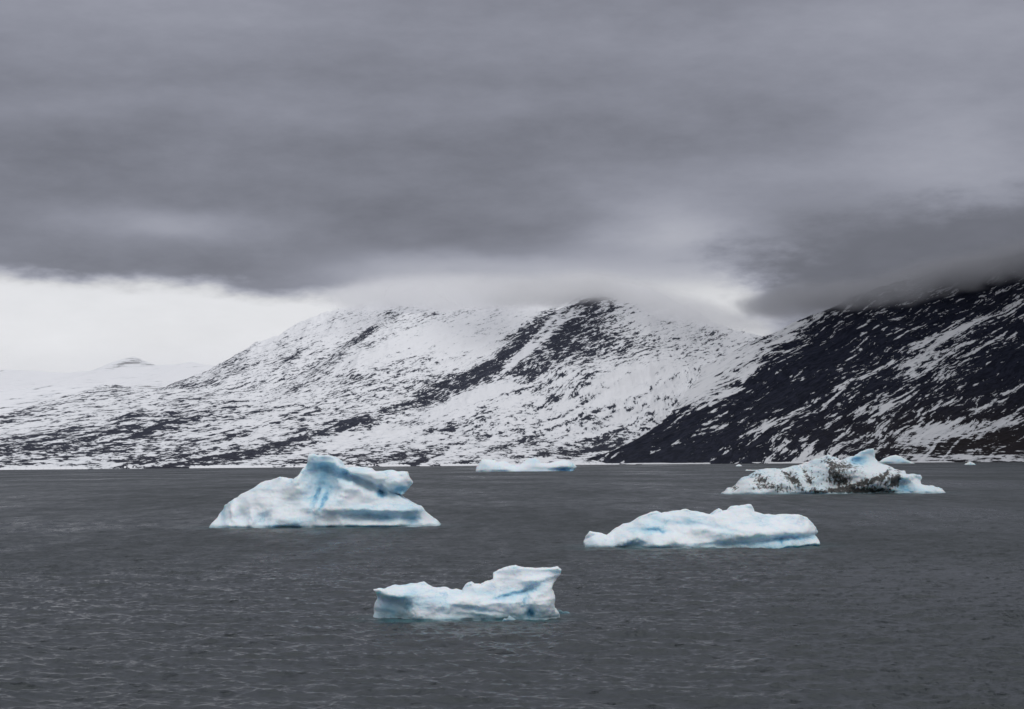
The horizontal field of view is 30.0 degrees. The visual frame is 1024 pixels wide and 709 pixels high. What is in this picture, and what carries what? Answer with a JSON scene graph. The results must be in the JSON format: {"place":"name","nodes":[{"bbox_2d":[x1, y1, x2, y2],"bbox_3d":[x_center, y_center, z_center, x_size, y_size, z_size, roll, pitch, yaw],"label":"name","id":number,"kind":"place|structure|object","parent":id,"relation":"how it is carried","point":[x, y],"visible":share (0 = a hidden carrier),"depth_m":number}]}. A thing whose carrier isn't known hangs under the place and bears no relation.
{"place":"outdoors","nodes":[
{"label":"outdoors","id":0,"kind":"place"},
{"bbox_2d":[0,357,213,414],"bbox_3d":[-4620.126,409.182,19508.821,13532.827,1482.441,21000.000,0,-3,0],"label":"hills","id":1,"kind":"structure","parent":0,"point":[21,389],"depth_m":23611.64},
{"bbox_2d":[0,282,762,469],"bbox_3d":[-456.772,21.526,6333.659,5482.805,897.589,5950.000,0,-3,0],"label":"mountain","id":2,"kind":"structure","parent":0,"point":[452,377],"depth_m":5871.76},
{"bbox_2d":[0,462,1023,708],"bbox_3d":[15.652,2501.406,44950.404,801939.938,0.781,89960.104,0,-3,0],"label":"water","id":3,"kind":"structure","parent":0,"point":[136,590],"depth_m":165.48},
{"bbox_2d":[209,454,440,527],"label":"iceberg","id":4,"kind":"object","parent":3,"relation":"on","point":[324,491],"visible":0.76,"depth_m":350.11},
{"bbox_2d":[373,565,560,620],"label":"iceberg","id":5,"kind":"object","parent":3,"relation":"on","point":[516,592],"visible":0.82,"depth_m":144.96},
{"bbox_2d":[502,616,515,620],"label":"ice chunk","id":6,"kind":"object","parent":3,"relation":"on","point":[508,618],"visible":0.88,"depth_m":142.17},
{"bbox_2d":[476,458,576,471],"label":"iceberg","id":7,"kind":"object","parent":3,"relation":"on","point":[529,464],"visible":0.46,"depth_m":2045.02},
{"bbox_2d":[583,504,819,548],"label":"iceberg","id":8,"kind":"object","parent":3,"relation":"on","point":[743,526],"visible":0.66,"depth_m":260.30},
{"bbox_2d":[721,448,945,493],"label":"iceberg","id":9,"kind":"object","parent":3,"relation":"on","point":[864,472],"visible":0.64,"depth_m":647.72},
{"bbox_2d":[879,455,914,463],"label":"iceberg","id":10,"kind":"object","parent":3,"relation":"on","point":[895,459],"visible":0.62,"depth_m":4010.75},
{"bbox_2d":[0,0,1023,372],"label":"sky","id":11,"kind":"structure","parent":0,"point":[182,181]},
{"bbox_2d":[585,253,1023,463],"bbox_3d":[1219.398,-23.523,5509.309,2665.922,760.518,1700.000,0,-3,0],"label":"mountain slope","id":12,"kind":"structure","parent":0,"point":[928,367],"depth_m":5543.04}
]}

